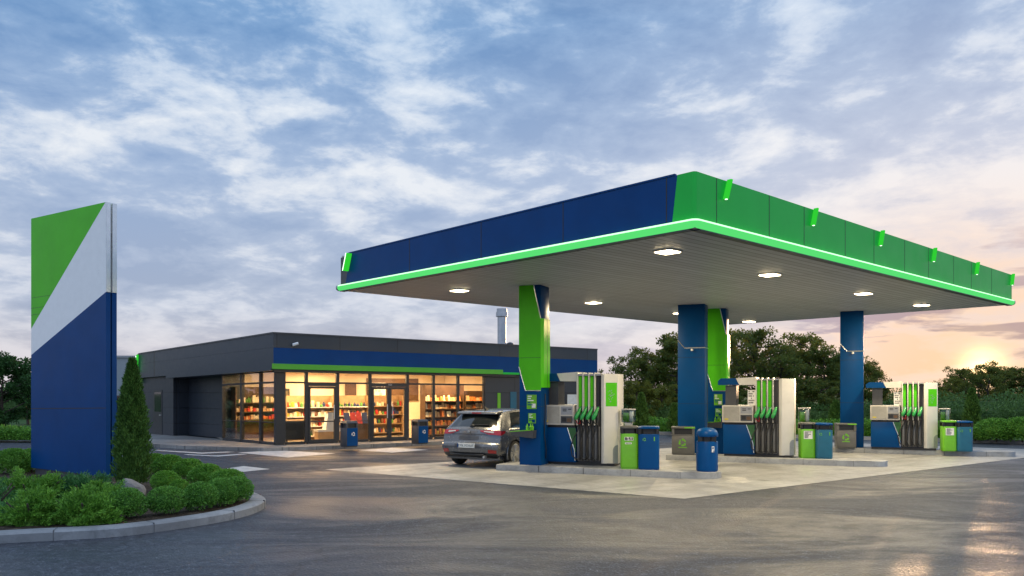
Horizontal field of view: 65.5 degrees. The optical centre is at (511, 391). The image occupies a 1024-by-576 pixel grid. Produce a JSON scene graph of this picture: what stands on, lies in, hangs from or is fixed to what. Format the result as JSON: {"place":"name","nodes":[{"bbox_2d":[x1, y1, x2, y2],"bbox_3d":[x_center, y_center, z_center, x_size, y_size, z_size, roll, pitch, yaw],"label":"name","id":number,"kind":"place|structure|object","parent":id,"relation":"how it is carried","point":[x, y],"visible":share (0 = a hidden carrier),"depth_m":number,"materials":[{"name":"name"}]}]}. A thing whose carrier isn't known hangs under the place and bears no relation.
{"place":"outdoors","nodes":[
{"label":"outdoors","id":0,"kind":"place"},
{"bbox_2d":[5,419,30,428],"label":"lawn","id":1,"kind":"structure","parent":0,"point":[23,423],"depth_m":45.47,"materials":[{"name":"green plant"}]},
{"bbox_2d":[0,350,30,428],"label":"broadleaf tree","id":2,"kind":"object","parent":1,"relation":"on","point":[17,384],"visible":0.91,"depth_m":32.09,"materials":[{"name":"green plant"}]},
{"bbox_2d":[0,424,30,440],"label":"hedge","id":3,"kind":"object","parent":1,"relation":"on","point":[13,432],"visible":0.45,"depth_m":29.75,"materials":[{"name":"green plant"}]},
{"bbox_2d":[6,374,30,424],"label":"broadleaf tree","id":4,"kind":"object","parent":1,"relation":"on","point":[26,412],"visible":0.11,"depth_m":43.91,"materials":[{"name":"green plant"}]},
{"bbox_2d":[118,432,443,450],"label":"sidewalk","id":5,"kind":"structure","parent":0,"point":[181,442],"depth_m":27.04,"materials":[{"name":"grey concrete"}]},
{"bbox_2d":[411,419,427,443],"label":"waste bin","id":6,"kind":"object","parent":5,"relation":"on","point":[419,431],"visible":1,"depth_m":27.14,"materials":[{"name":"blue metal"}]},
{"bbox_2d":[135,308,597,444],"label":"shop building","id":7,"kind":"structure","parent":0,"point":[186,390],"depth_m":30.13,"materials":[{"name":"metal"}]},
{"bbox_2d":[153,390,161,434],"bbox_3d":[-14.840,0.850,33.332,0.944,1.860,0.110,0,0,44],"label":"side door","id":8,"kind":"structure","parent":7,"relation":"in","point":[157,394],"depth_m":33.32,"materials":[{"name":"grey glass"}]},
{"bbox_2d":[222,373,240,441],"bbox_3d":[-10.128,0.553,28.835,1.456,2.454,0.100,0,0,44],"label":"window","id":9,"kind":"structure","parent":7,"relation":"in","point":[223,376],"depth_m":29.27,"materials":[{"name":"black glass"}]},
{"bbox_2d":[241,372,259,443],"bbox_3d":[-9.119,0.540,27.855,1.358,2.480,0.100,0,0,44],"label":"window","id":10,"kind":"structure","parent":7,"relation":"in","point":[242,374],"depth_m":28.25,"materials":[{"name":"black glass"}]},
{"bbox_2d":[231,387,273,438],"bbox_3d":[-9.620,0.788,30.153,0.420,1.950,2.000,0,0,44],"label":"shelving unit","id":11,"kind":"object","parent":7,"relation":"on","point":[251,429],"visible":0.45,"depth_m":30.23,"materials":[{"name":"brown wood"}]},
{"bbox_2d":[260,371,274,444],"bbox_3d":[-8.269,0.531,27.030,1.011,2.499,0.100,0,0,44],"label":"window","id":12,"kind":"structure","parent":7,"relation":"in","point":[261,373],"depth_m":27.31,"materials":[{"name":"black glass"}]},
{"bbox_2d":[284,372,306,444],"bbox_3d":[-7.364,0.531,27.014,0.770,2.498,0.100,0,0,-34],"label":"window","id":13,"kind":"structure","parent":7,"relation":"in","point":[305,374],"depth_m":27.11,"materials":[{"name":"black metal"}]},
{"bbox_2d":[286,420,312,441],"bbox_3d":[-7.548,1.373,27.791,1.000,0.780,0.600,0,0,-34],"label":"shop counter","id":14,"kind":"object","parent":7,"relation":"on","point":[294,430],"visible":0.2,"depth_m":27.51,"materials":[{"name":"brown wood"}]},
{"bbox_2d":[286,396,333,439],"bbox_3d":[-7.491,0.953,29.400,1.900,1.620,0.420,0,0,-38],"label":"shelving unit","id":15,"kind":"object","parent":7,"relation":"on","point":[319,399],"visible":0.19,"depth_m":29.66,"materials":[{"name":"brown wood"}]},
{"bbox_2d":[308,386,336,442],"bbox_3d":[-6.542,0.786,27.490,1.000,1.949,0.154,0,0,-34],"label":"door","id":16,"kind":"structure","parent":7,"relation":"in","point":[309,387],"depth_m":27.46,"materials":[{"name":"black glass"}]},
{"bbox_2d":[314,411,339,439],"bbox_3d":[-6.526,1.238,28.648,1.090,1.050,0.440,0,0,-34],"label":"display stand","id":17,"kind":"object","parent":7,"relation":"on","point":[326,431],"visible":0.59,"depth_m":28.44,"materials":[{"name":"white wood"}]},
{"bbox_2d":[339,395,367,425],"bbox_3d":[-6.305,0.953,30.664,1.500,1.620,0.420,0,0,-28],"label":"shelving unit","id":18,"kind":"object","parent":7,"relation":"on","point":[352,399],"visible":0.22,"depth_m":30.90,"materials":[{"name":"brown wood"}]},
{"bbox_2d":[338,373,369,442],"bbox_3d":[-5.601,0.538,28.180,1.205,2.485,0.100,0,0,-34],"label":"window","id":19,"kind":"structure","parent":7,"relation":"in","point":[359,440],"depth_m":28.37,"materials":[{"name":"black metal"}]},
{"bbox_2d":[344,412,367,438],"bbox_3d":[-5.760,1.263,29.275,0.920,1.000,0.300,0,0,-34],"label":"magazine rack","id":20,"kind":"object","parent":7,"relation":"on","point":[362,429],"visible":0.64,"depth_m":29.27,"materials":[{"name":"brown wood"}]},
{"bbox_2d":[372,387,388,440],"bbox_3d":[-4.732,0.792,28.688,0.675,1.935,0.154,0,0,-34],"label":"door","id":21,"kind":"structure","parent":7,"relation":"in","point":[373,438],"depth_m":28.67,"materials":[{"name":"black glass"}]},
{"bbox_2d":[374,395,402,435],"bbox_3d":[-5.238,0.953,32.092,1.700,1.620,0.420,0,0,-34],"label":"shelving unit","id":22,"kind":"object","parent":7,"relation":"on","point":[381,398],"visible":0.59,"depth_m":32.36,"materials":[{"name":"brown wood"}]},
{"bbox_2d":[389,387,406,439],"bbox_3d":[-4.161,0.794,29.067,0.675,1.932,0.154,0,0,-34],"label":"door","id":23,"kind":"structure","parent":7,"relation":"in","point":[404,437],"depth_m":29.02,"materials":[{"name":"black glass"}]},
{"bbox_2d":[408,375,433,439],"bbox_3d":[-3.409,0.547,29.633,1.079,2.465,0.100,0,0,-34],"label":"window","id":24,"kind":"structure","parent":7,"relation":"in","point":[432,376],"depth_m":29.88,"materials":[{"name":"black metal"}]},
{"bbox_2d":[420,385,463,435],"bbox_3d":[-2.771,0.738,31.627,1.750,2.050,0.420,0,0,-34],"label":"shelving unit","id":25,"kind":"object","parent":7,"relation":"on","point":[441,390],"visible":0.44,"depth_m":31.75,"materials":[{"name":"brown wood"}]},
{"bbox_2d":[434,375,457,438],"bbox_3d":[-2.519,0.551,30.222,1.056,2.458,0.100,0,0,-34],"label":"window","id":26,"kind":"structure","parent":7,"relation":"in","point":[439,437],"depth_m":30.11,"materials":[{"name":"black metal"}]},
{"bbox_2d":[458,376,483,415],"bbox_3d":[-1.592,0.555,30.837,1.168,2.450,0.100,0,0,-34],"label":"window","id":27,"kind":"structure","parent":7,"relation":"in","point":[459,384],"depth_m":30.82,"materials":[{"name":"black metal"}]},
{"bbox_2d":[464,391,481,409],"bbox_3d":[-1.379,0.863,32.549,1.500,1.800,0.420,0,0,-34],"label":"shelving unit","id":28,"kind":"object","parent":7,"relation":"on","point":[477,394],"visible":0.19,"depth_m":32.57,"materials":[{"name":"brown wood"}]},
{"bbox_2d":[0,435,1023,575],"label":"forecourt","id":29,"kind":"structure","parent":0,"point":[314,517],"depth_m":10.83,"materials":[{"name":"grey asphalt"}]},
{"bbox_2d":[0,468,249,529],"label":"planting bed","id":30,"kind":"object","parent":29,"relation":"on","point":[148,515],"visible":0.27,"depth_m":11.71,"materials":[{"name":"green plant"}]},
{"bbox_2d":[0,476,18,513],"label":"juniper shrub","id":31,"kind":"object","parent":30,"relation":"on","point":[4,493],"visible":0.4,"depth_m":11.64,"materials":[{"name":"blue plant"}]},
{"bbox_2d":[0,448,31,473],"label":"round bush","id":32,"kind":"object","parent":30,"relation":"on","point":[10,458],"visible":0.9,"depth_m":17.33,"materials":[{"name":"green plant"}]},
{"bbox_2d":[0,483,65,526],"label":"juniper shrub","id":33,"kind":"object","parent":30,"relation":"on","point":[34,507],"visible":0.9,"depth_m":10.65,"materials":[{"name":"green plant"}]},
{"bbox_2d":[0,465,68,499],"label":"juniper shrub","id":34,"kind":"object","parent":30,"relation":"on","point":[16,480],"visible":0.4,"depth_m":12.48,"materials":[{"name":"green plant"}]},
{"bbox_2d":[31,202,116,478],"bbox_3d":[-9.199,-0.965,16.659,2.872,5.610,0.227,0,0,32],"label":"totem sign","id":35,"kind":"object","parent":30,"relation":"on","point":[73,332],"visible":0.91,"depth_m":16.41,"materials":[{"name":"blue metal"}]},
{"bbox_2d":[40,485,130,526],"bbox_3d":[-5.784,1.638,10.864,0.997,0.780,0.961,0,0,27],"label":"juniper shrub","id":36,"kind":"object","parent":30,"relation":"on","point":[85,507],"visible":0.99,"depth_m":10.69,"materials":[{"name":"green plant"}]},
{"bbox_2d":[52,470,127,503],"bbox_3d":[-7.077,1.639,13.059,1.426,0.769,1.324,0,0,-34],"label":"juniper shrub","id":37,"kind":"object","parent":30,"relation":"on","point":[75,481],"visible":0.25,"depth_m":12.86,"materials":[{"name":"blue plant"}]},
{"bbox_2d":[81,479,125,497],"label":"juniper shrub","id":38,"kind":"object","parent":30,"relation":"on","point":[96,482],"visible":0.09,"depth_m":11.99,"materials":[{"name":"green plant"}]},
{"bbox_2d":[109,487,149,517],"bbox_3d":[-5.443,1.580,11.252,0.596,0.479,0.583,0,0,-17],"label":"round bush","id":39,"kind":"object","parent":30,"relation":"on","point":[132,497],"visible":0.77,"depth_m":11.17,"materials":[{"name":"green plant"}]},
{"bbox_2d":[109,356,155,483],"bbox_3d":[-7.134,0.578,14.946,0.832,2.520,0.804,0,0,16],"label":"cypress tree","id":40,"kind":"object","parent":30,"relation":"on","point":[132,443],"visible":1,"depth_m":14.79,"materials":[{"name":"green plant"}]},
{"bbox_2d":[122,478,145,494],"bbox_3d":[-6.594,1.811,13.879,0.412,0.612,0.390,0,0,-18],"label":"rock","id":41,"kind":"object","parent":30,"relation":"on","point":[135,484],"visible":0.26,"depth_m":13.79,"materials":[{"name":"grey stone"}]},
{"bbox_2d":[149,470,181,488],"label":"round bush","id":42,"kind":"object","parent":30,"relation":"on","point":[163,477],"visible":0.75,"depth_m":14.34,"materials":[{"name":"green plant"}]},
{"bbox_2d":[150,454,182,472],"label":"round bush","id":43,"kind":"object","parent":30,"relation":"on","point":[166,462],"visible":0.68,"depth_m":16.94,"materials":[{"name":"green plant"}]},
{"bbox_2d":[146,485,188,513],"bbox_3d":[-5.042,1.591,11.648,0.601,0.458,0.579,0,0,-23],"label":"round bush","id":44,"kind":"object","parent":30,"relation":"on","point":[166,499],"visible":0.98,"depth_m":11.53,"materials":[{"name":"green plant"}]},
{"bbox_2d":[169,479,189,490],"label":"round bush","id":45,"kind":"object","parent":30,"relation":"on","point":[180,483],"visible":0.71,"depth_m":14.07,"materials":[{"name":"green plant"}]},
{"bbox_2d":[171,458,202,479],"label":"round bush","id":46,"kind":"object","parent":30,"relation":"on","point":[184,468],"visible":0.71,"depth_m":16.02,"materials":[{"name":"green plant"}]},
{"bbox_2d":[182,481,219,510],"bbox_3d":[-4.732,1.583,12.082,0.582,0.473,0.616,0,0,-21],"label":"round bush","id":47,"kind":"object","parent":30,"relation":"on","point":[198,494],"visible":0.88,"depth_m":11.94,"materials":[{"name":"green plant"}]},
{"bbox_2d":[185,463,220,483],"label":"round bush","id":48,"kind":"object","parent":30,"relation":"on","point":[204,471],"visible":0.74,"depth_m":14.99,"materials":[{"name":"green plant"}]},
{"bbox_2d":[208,477,238,506],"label":"round bush","id":49,"kind":"object","parent":30,"relation":"on","point":[227,491],"visible":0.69,"depth_m":12.41,"materials":[{"name":"green plant"}]},
{"bbox_2d":[209,468,245,480],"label":"round bush","id":50,"kind":"object","parent":30,"relation":"on","point":[226,473],"visible":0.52,"depth_m":14.14,"materials":[{"name":"green plant"}]},
{"bbox_2d":[226,476,254,501],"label":"round bush","id":51,"kind":"object","parent":30,"relation":"on","point":[245,486],"visible":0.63,"depth_m":12.82,"materials":[{"name":"green plant"}]},
{"bbox_2d":[0,470,265,543],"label":"kerb","id":52,"kind":"structure","parent":29,"relation":"on","point":[256,503],"depth_m":10.59,"materials":[{"name":"concrete"}]},
{"bbox_2d":[239,451,334,456],"bbox_3d":[-6.914,1.894,24.576,2.786,0.001,1.804,0,0,42],"label":"road marking","id":53,"kind":"object","parent":29,"relation":"on","point":[285,453],"visible":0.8,"depth_m":24.44,"materials":[{"name":"paint"}]},
{"bbox_2d":[340,421,357,446],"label":"waste bin","id":54,"kind":"object","parent":29,"relation":"on","point":[348,433],"visible":1,"depth_m":25.61,"materials":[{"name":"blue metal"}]},
{"bbox_2d":[362,448,422,452],"bbox_3d":[-3.877,1.894,25.932,1.700,0.001,1.575,0,0,39],"label":"road marking","id":55,"kind":"object","parent":29,"relation":"on","point":[391,450],"visible":1,"depth_m":25.69,"materials":[{"name":"paint"}]},
{"bbox_2d":[666,402,677,430],"bbox_3d":[7.122,1.124,34.817,0.744,1.392,0.752,0,0,-43],"label":"cypress tree","id":56,"kind":"object","parent":29,"relation":"on","point":[672,416],"visible":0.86,"depth_m":34.69,"materials":[{"name":"green plant"}]},
{"bbox_2d":[0,0,1023,392],"label":"sky","id":57,"kind":"structure","parent":0,"point":[241,148],"materials":[{"name":"blue"}]},
{"bbox_2d":[326,441,1023,498],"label":"concrete pavement","id":58,"kind":"structure","parent":0,"point":[736,477],"depth_m":18.25,"materials":[{"name":"grey concrete"}]},
{"bbox_2d":[442,406,519,463],"bbox_3d":[-0.027,1.135,21.675,2.208,1.519,4.361,0,0,31],"label":"parked car","id":59,"kind":"object","parent":58,"relation":"on","point":[483,434],"visible":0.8,"depth_m":19.99,"materials":[{"name":"grey paint"}]},
{"bbox_2d":[496,461,720,478],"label":"pump island","id":60,"kind":"structure","parent":58,"relation":"on","point":[678,473],"depth_m":18.17,"materials":[{"name":"concrete"}]},
{"bbox_2d":[547,372,622,465],"bbox_3d":[1.678,0.638,19.346,1.970,2.225,1.041,0,0,24],"label":"fuel pump","id":61,"kind":"object","parent":60,"relation":"on","point":[585,430],"visible":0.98,"depth_m":18.94,"materials":[{"name":"white plastic"}]},
{"bbox_2d":[621,409,635,424],"bbox_3d":[2.740,1.075,18.750,0.310,1.353,0.277,0,0,24],"label":"wash dispenser","id":62,"kind":"object","parent":60,"relation":"on","point":[626,418],"visible":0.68,"depth_m":18.70,"materials":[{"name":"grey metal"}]},
{"bbox_2d":[620,425,638,468],"bbox_3d":[2.690,1.263,18.263,0.422,0.974,0.422,0,0,6],"label":"waste bin","id":63,"kind":"object","parent":60,"relation":"on","point":[629,446],"visible":0.97,"depth_m":18.06,"materials":[{"name":"paint"}]},
{"bbox_2d":[638,426,659,469],"bbox_3d":[3.107,1.263,18.070,0.484,0.974,0.484,0,0,10],"label":"waste bin","id":64,"kind":"object","parent":60,"relation":"on","point":[648,447],"visible":0.98,"depth_m":17.84,"materials":[{"name":"blue paint"}]},
{"bbox_2d":[696,428,717,471],"bbox_3d":[4.311,1.270,17.595,0.482,0.960,0.482,0,0,14],"label":"waste bin","id":65,"kind":"object","parent":60,"relation":"on","point":[706,451],"visible":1,"depth_m":17.41,"materials":[{"name":"blue paint"}]},
{"bbox_2d":[336,171,1015,464],"bbox_3d":[5.134,-0.782,21.728,16.455,5.364,10.759,0,0,-43],"label":"fuel canopy","id":66,"kind":"object","parent":58,"relation":"on","point":[703,261],"visible":0.91,"depth_m":18.13,"materials":[{"name":"blue metal"}]},
{"bbox_2d":[666,453,887,466],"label":"pump island","id":67,"kind":"structure","parent":58,"relation":"on","point":[850,462],"depth_m":20.85,"materials":[{"name":"concrete"}]},
{"bbox_2d":[671,426,694,454],"bbox_3d":[4.791,1.360,22.278,0.646,0.780,0.454,0,0,12],"label":"litter bin","id":68,"kind":"object","parent":67,"relation":"on","point":[683,440],"visible":1,"depth_m":22.09,"materials":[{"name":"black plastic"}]},
{"bbox_2d":[718,377,795,457],"bbox_3d":[6.687,0.676,21.755,1.970,2.150,1.041,0,0,24],"label":"fuel pump","id":69,"kind":"object","parent":67,"relation":"on","point":[762,423],"visible":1,"depth_m":21.40,"materials":[{"name":"white plastic"}]},
{"bbox_2d":[798,422,815,457],"bbox_3d":[7.832,1.278,21.145,0.402,0.944,0.402,0,0,8],"label":"waste bin","id":70,"kind":"object","parent":67,"relation":"on","point":[806,439],"visible":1,"depth_m":20.96,"materials":[{"name":"paint"}]},
{"bbox_2d":[815,423,832,458],"bbox_3d":[8.201,1.283,20.986,0.433,0.934,0.433,0,0,10],"label":"waste bin","id":71,"kind":"object","parent":67,"relation":"on","point":[823,440],"visible":0.96,"depth_m":20.79,"materials":[{"name":"teal paint"}]},
{"bbox_2d":[833,446,1015,456],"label":"pump island","id":72,"kind":"structure","parent":58,"relation":"on","point":[990,453],"depth_m":23.90,"materials":[{"name":"concrete"}]},
{"bbox_2d":[834,423,856,447],"bbox_3d":[10.425,1.365,24.908,0.596,0.770,0.454,0,0,12],"label":"litter bin","id":73,"kind":"object","parent":72,"relation":"on","point":[844,435],"visible":1,"depth_m":24.73,"materials":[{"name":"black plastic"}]},
{"bbox_2d":[866,381,937,449],"bbox_3d":[11.945,0.714,24.447,1.970,2.075,1.041,0,0,24],"label":"fuel pump","id":74,"kind":"object","parent":72,"relation":"on","point":[916,428],"visible":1,"depth_m":24.09,"materials":[{"name":"white plastic"}]},
{"bbox_2d":[940,420,956,450],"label":"waste bin","id":75,"kind":"object","parent":72,"relation":"on","point":[948,435],"visible":1,"depth_m":23.47,"materials":[{"name":"paint"}]},
{"bbox_2d":[954,421,972,451],"bbox_3d":[13.326,1.303,23.505,0.433,0.894,0.433,0,0,14],"label":"waste bin","id":76,"kind":"object","parent":72,"relation":"on","point":[964,436],"visible":0.91,"depth_m":23.31,"materials":[{"name":"teal paint"}]},
{"label":"ground","id":77,"kind":"structure","parent":0,"visible":0},
{"bbox_2d":[117,356,134,411],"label":"annex building","id":78,"kind":"structure","parent":77,"relation":"on","point":[122,361],"depth_m":43.13,"materials":[{"name":"grey metal"}]},
{"bbox_2d":[597,351,665,406],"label":"broadleaf tree","id":79,"kind":"object","parent":77,"relation":"on","point":[632,365],"visible":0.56,"depth_m":46.65,"materials":[{"name":"green plant"}]},
{"bbox_2d":[633,392,650,425],"bbox_3d":[5.757,0.895,35.372,0.833,1.858,0.913,0,0,3],"label":"cypress tree","id":80,"kind":"object","parent":77,"relation":"on","point":[641,415],"visible":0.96,"depth_m":35.21,"materials":[{"name":"green plant"}]},
{"bbox_2d":[623,379,663,417],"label":"bushy tree","id":81,"kind":"object","parent":77,"relation":"on","point":[630,389],"visible":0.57,"depth_m":41.68,"materials":[{"name":"green plant"}]},
{"bbox_2d":[629,346,676,396],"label":"broadleaf tree","id":82,"kind":"object","parent":77,"relation":"on","point":[651,359],"visible":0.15,"depth_m":51.98,"materials":[{"name":"green plant"}]},
{"bbox_2d":[644,384,677,409],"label":"bushy tree","id":83,"kind":"object","parent":77,"relation":"on","point":[665,398],"visible":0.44,"depth_m":42.52,"materials":[{"name":"green plant"}]},
{"bbox_2d":[635,331,736,399],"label":"broadleaf tree","id":84,"kind":"object","parent":77,"relation":"on","point":[669,343],"visible":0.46,"depth_m":45.45,"materials":[{"name":"green plant"}]},
{"bbox_2d":[739,385,747,403],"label":"bushy tree","id":85,"kind":"object","parent":77,"relation":"on","point":[743,395],"visible":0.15,"depth_m":42.50,"materials":[{"name":"green plant"}]},
{"bbox_2d":[623,400,870,422],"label":"hedge","id":86,"kind":"object","parent":77,"relation":"on","point":[814,413],"visible":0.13,"depth_m":40.87,"materials":[{"name":"green plant"}]},
{"bbox_2d":[730,329,774,392],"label":"broadleaf tree","id":87,"kind":"object","parent":77,"relation":"on","point":[743,341],"visible":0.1,"depth_m":49.31,"materials":[{"name":"green plant"}]},
{"bbox_2d":[729,325,808,389],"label":"broadleaf tree","id":88,"kind":"object","parent":77,"relation":"on","point":[754,338],"visible":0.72,"depth_m":45.06,"materials":[{"name":"green plant"}]},
{"bbox_2d":[747,343,806,389],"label":"broadleaf tree","id":89,"kind":"object","parent":77,"relation":"on","point":[792,370],"visible":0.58,"depth_m":44.25,"materials":[{"name":"green plant"}]},
{"bbox_2d":[782,377,821,410],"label":"bushy tree","id":90,"kind":"object","parent":77,"relation":"on","point":[801,389],"visible":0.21,"depth_m":41.49,"materials":[{"name":"green plant"}]},
{"bbox_2d":[769,332,839,397],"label":"broadleaf tree","id":91,"kind":"object","parent":77,"relation":"on","point":[815,341],"visible":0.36,"depth_m":47.96,"materials":[{"name":"green plant"}]},
{"bbox_2d":[796,380,839,410],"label":"bushy tree","id":92,"kind":"object","parent":77,"relation":"on","point":[827,397],"visible":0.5,"depth_m":41.79,"materials":[{"name":"green plant"}]},
{"bbox_2d":[789,345,871,407],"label":"broadleaf tree","id":93,"kind":"object","parent":77,"relation":"on","point":[815,354],"visible":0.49,"depth_m":45.51,"materials":[{"name":"green plant"}]},
{"bbox_2d":[659,432,1023,443],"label":"kerb","id":94,"kind":"structure","parent":77,"relation":"on","point":[976,441],"depth_m":29.59,"materials":[{"name":"concrete"}]},
{"bbox_2d":[838,359,892,404],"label":"broadleaf tree","id":95,"kind":"object","parent":77,"relation":"on","point":[874,374],"visible":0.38,"depth_m":45.53,"materials":[{"name":"green plant"}]},
{"bbox_2d":[864,388,893,408],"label":"bushy tree","id":96,"kind":"object","parent":77,"relation":"on","point":[886,391],"visible":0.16,"depth_m":43.97,"materials":[{"name":"green plant"}]},
{"bbox_2d":[864,398,1023,424],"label":"hedge","id":97,"kind":"object","parent":77,"relation":"on","point":[994,412],"visible":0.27,"depth_m":39.04,"materials":[{"name":"green plant"}]},
{"label":"lawn","id":98,"kind":"structure","parent":0,"visible":0},
{"bbox_2d":[623,416,839,434],"bbox_3d":[9.498,1.438,35.352,10.615,0.852,1.241,0,0,24],"label":"hedge","id":99,"kind":"object","parent":98,"relation":"on","point":[662,424],"visible":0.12,"depth_m":36.04,"materials":[{"name":"green plant"}]},
{"bbox_2d":[828,399,839,422],"bbox_3d":[14.175,1.058,34.842,0.786,1.524,0.800,0,0,33],"label":"cypress tree","id":100,"kind":"object","parent":98,"relation":"on","point":[834,412],"visible":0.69,"depth_m":34.71,"materials":[{"name":"green plant"}]},
{"bbox_2d":[864,418,939,437],"bbox_3d":[15.728,1.433,32.254,4.110,0.835,1.138,0,0,23],"label":"hedge","id":101,"kind":"object","parent":98,"relation":"on","point":[867,428],"visible":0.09,"depth_m":32.34,"materials":[{"name":"green plant"}]},
{"bbox_2d":[884,386,1023,409],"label":"hedge","id":102,"kind":"object","parent":98,"relation":"on","point":[962,401],"visible":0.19,"depth_m":46.24,"materials":[{"name":"green plant"}]},
{"bbox_2d":[937,377,974,396],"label":"broadleaf tree","id":103,"kind":"object","parent":98,"relation":"on","point":[946,386],"visible":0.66,"depth_m":61.59,"materials":[{"name":"green plant"}]},
{"bbox_2d":[930,366,991,396],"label":"broadleaf tree","id":104,"kind":"object","parent":98,"relation":"on","point":[958,373],"visible":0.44,"depth_m":63.85,"materials":[{"name":"green plant"}]},
{"bbox_2d":[961,387,981,425],"bbox_3d":[17.756,0.818,30.756,0.829,2.019,0.854,0,0,-12],"label":"cypress tree","id":105,"kind":"object","parent":98,"relation":"on","point":[972,410],"visible":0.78,"depth_m":30.59,"materials":[{"name":"green plant"}]},
{"bbox_2d":[954,360,1013,400],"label":"broadleaf tree","id":106,"kind":"object","parent":98,"relation":"on","point":[995,375],"visible":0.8,"depth_m":59.64,"materials":[{"name":"green plant"}]},
{"bbox_2d":[973,417,1015,441],"bbox_3d":[17.690,1.386,29.191,1.512,0.908,1.406,0,0,-6],"label":"round bush","id":107,"kind":"object","parent":98,"relation":"on","point":[994,428],"visible":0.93,"depth_m":28.90,"materials":[{"name":"green plant"}]},
{"bbox_2d":[979,366,1023,395],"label":"broadleaf tree","id":108,"kind":"object","parent":98,"relation":"on","point":[1020,370],"visible":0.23,"depth_m":61.31,"materials":[{"name":"green plant"}]},
{"bbox_2d":[1002,416,1023,442],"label":"round bush","id":109,"kind":"object","parent":98,"relation":"on","point":[1017,423],"visible":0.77,"depth_m":28.59,"materials":[{"name":"green plant"}]},
{"bbox_2d":[1004,369,1023,394],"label":"broadleaf tree","id":110,"kind":"object","parent":98,"relation":"on","point":[1020,383],"visible":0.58,"depth_m":60.05,"materials":[{"name":"green plant"}]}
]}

